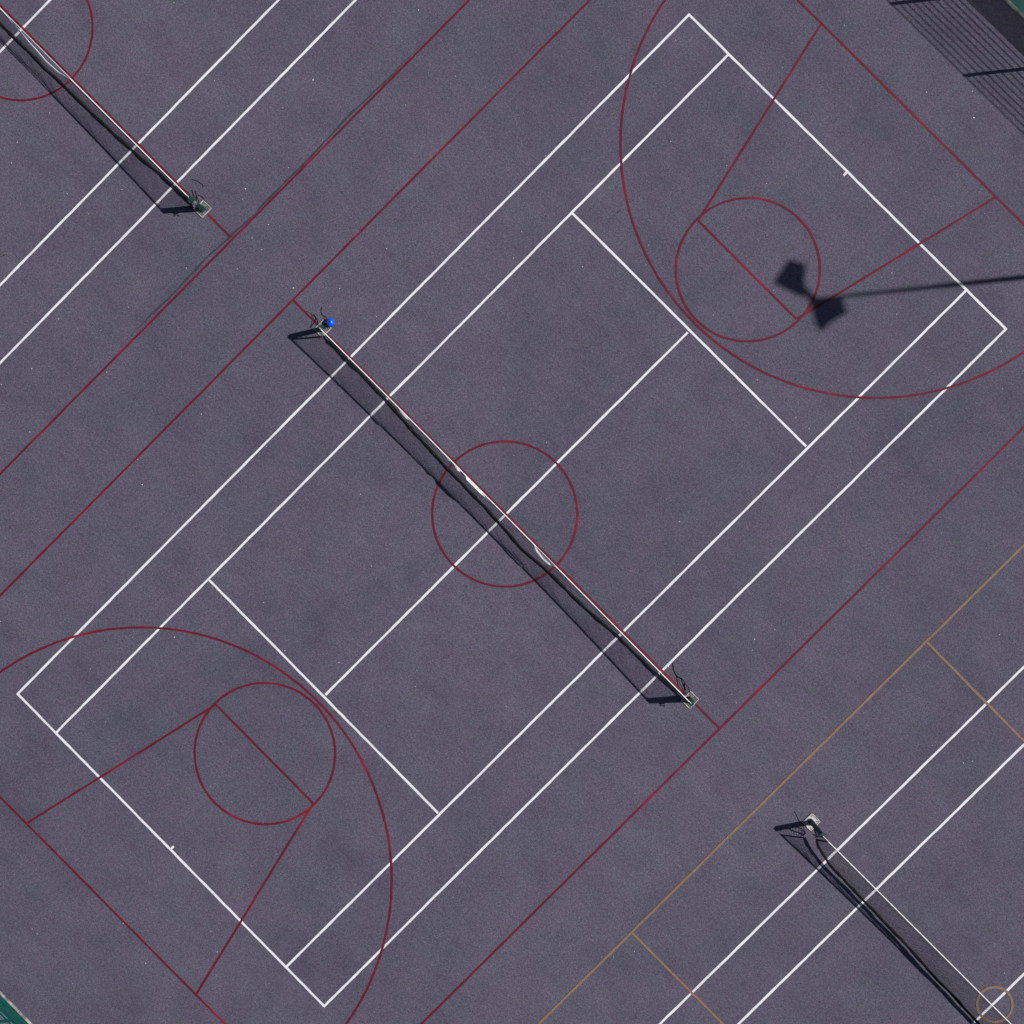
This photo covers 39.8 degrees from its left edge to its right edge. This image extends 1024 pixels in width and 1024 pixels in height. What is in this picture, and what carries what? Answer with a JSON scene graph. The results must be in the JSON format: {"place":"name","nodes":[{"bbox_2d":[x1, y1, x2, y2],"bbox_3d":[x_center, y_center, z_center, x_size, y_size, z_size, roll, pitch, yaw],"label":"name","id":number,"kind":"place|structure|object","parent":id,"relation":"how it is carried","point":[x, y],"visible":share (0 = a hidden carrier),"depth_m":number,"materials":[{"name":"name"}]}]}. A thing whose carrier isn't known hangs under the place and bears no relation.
{"place":"outdoors","nodes":[
{"label":"outdoors","id":0,"kind":"place"},
{"bbox_2d":[0,1012,12,1023],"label":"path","id":1,"kind":"structure","parent":0,"point":[4,1019],"depth_m":35.61,"materials":[{"name":"teal"}]},
{"bbox_2d":[0,0,1023,1023],"bbox_3d":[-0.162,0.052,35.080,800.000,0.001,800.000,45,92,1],"label":"ground","id":2,"kind":"structure","parent":0,"point":[21,1017],"depth_m":35.61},
{"bbox_2d":[0,995,28,1023],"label":"fence","id":3,"kind":"object","parent":2,"relation":"on","point":[7,1008],"visible":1,"depth_m":35.31,"materials":[{"name":"green metal"}]},
{"bbox_2d":[0,991,32,1023],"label":"concrete edging","id":4,"kind":"object","parent":2,"relation":"on","point":[15,1008],"visible":1,"depth_m":35.54,"materials":[{"name":"grey concrete"}]},
{"bbox_2d":[0,0,1023,1023],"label":"court surface","id":5,"kind":"object","parent":2,"relation":"on","point":[558,345],"visible":1,"depth_m":35.02,"materials":[{"name":"grey asphalt"}]},
{"bbox_2d":[0,0,356,363],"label":"tennis court lines","id":6,"kind":"object","parent":5,"relation":"on","point":[139,142],"visible":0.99,"depth_m":35.30,"materials":[{"name":"white paint"}]},
{"bbox_2d":[187,195,211,217],"bbox_3d":[-7.727,-7.549,34.693,0.302,1.136,0.338,45,92,1],"label":"net post","id":7,"kind":"object","parent":5,"relation":"on","point":[203,209],"visible":1,"depth_m":35.22,"materials":[{"name":"metal"}]},
{"bbox_2d":[0,8,205,207],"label":"tennis net","id":8,"kind":"object","parent":7,"relation":"attached to","point":[83,104],"visible":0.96,"depth_m":34.74,"materials":[{"name":"black fabric"}]},
{"bbox_2d":[0,0,469,474],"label":"basketball court lines","id":9,"kind":"object","parent":5,"relation":"on","point":[184,190],"visible":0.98,"depth_m":35.31,"materials":[{"name":"red paint"}]},
{"bbox_2d":[121,52,413,345],"bbox_3d":[-5.948,-7.931,35.189,10.807,0.001,0.140,-45,89,2],"label":"tar joint","id":10,"kind":"object","parent":5,"relation":"on","point":[260,207],"visible":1,"depth_m":35.19,"materials":[{"name":"black asphalt"}]},
{"bbox_2d":[314,320,331,337],"bbox_3d":[-4.706,-4.533,34.609,0.362,1.130,0.338,45,92,1],"label":"net post","id":11,"kind":"object","parent":5,"relation":"on","point":[324,327],"visible":0.97,"depth_m":35.15,"materials":[{"name":"metal"}]},
{"bbox_2d":[326,318,334,326],"bbox_3d":[-4.502,-4.699,35.045,0.224,0.229,0.224,0,90,2],"label":"ball","id":12,"kind":"object","parent":5,"relation":"on","point":[330,322],"visible":1,"depth_m":34.97,"materials":[{"name":"blue plastic"}]},
{"bbox_2d":[0,9,1002,1023],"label":"grit","id":13,"kind":"object","parent":5,"relation":"on","point":[513,258],"visible":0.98,"depth_m":35.13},
{"bbox_2d":[0,0,1023,1023],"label":"basketball court lines","id":14,"kind":"object","parent":5,"relation":"on","point":[693,318],"visible":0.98,"depth_m":35.01,"materials":[{"name":"red paint"}]},
{"bbox_2d":[17,13,1006,1006],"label":"tennis court lines","id":15,"kind":"object","parent":5,"relation":"on","point":[513,505],"visible":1,"depth_m":35.02,"materials":[{"name":"white paint"}]},
{"bbox_2d":[681,691,698,708],"bbox_3d":[4.370,4.636,34.331,0.302,1.135,0.338,45,92,1],"label":"net post","id":16,"kind":"object","parent":5,"relation":"on","point":[693,699],"visible":0.97,"depth_m":34.87,"materials":[{"name":"metal"}]},
{"bbox_2d":[307,307,691,703],"bbox_3d":[-0.409,-0.192,34.474,0.702,1.130,13.499,-45,89,2],"label":"tennis net","id":17,"kind":"object","parent":16,"relation":"attached to","point":[432,451],"visible":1,"depth_m":34.39,"materials":[{"name":"black fabric"}]},
{"bbox_2d":[537,544,1023,1023],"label":"netball court lines","id":18,"kind":"object","parent":5,"relation":"on","point":[789,776],"visible":0.96,"depth_m":34.77,"materials":[{"name":"orange paint"}]},
{"bbox_2d":[802,813,824,837],"bbox_3d":[7.353,7.640,34.243,0.326,1.133,0.338,45,92,1],"label":"net post","id":19,"kind":"object","parent":5,"relation":"on","point":[811,822],"visible":1,"depth_m":34.77,"materials":[{"name":"metal"}]},
{"bbox_2d":[794,811,1010,1023],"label":"tennis net","id":20,"kind":"object","parent":19,"relation":"attached to","point":[937,979],"visible":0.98,"depth_m":34.18,"materials":[{"name":"black fabric"}]},
{"bbox_2d":[659,666,1023,1023],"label":"tennis court lines","id":21,"kind":"object","parent":5,"relation":"on","point":[879,886],"visible":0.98,"depth_m":34.75,"materials":[{"name":"white paint"}]},
{"bbox_2d":[1003,0,1023,19],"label":"concrete edging","id":22,"kind":"object","parent":2,"relation":"on","point":[1014,9],"visible":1,"depth_m":34.48,"materials":[{"name":"grey concrete"}]},
{"bbox_2d":[1008,0,1023,15],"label":"fence","id":23,"kind":"object","parent":2,"relation":"on","point":[1018,8],"visible":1,"depth_m":34.37,"materials":[{"name":"green metal"}]}
]}

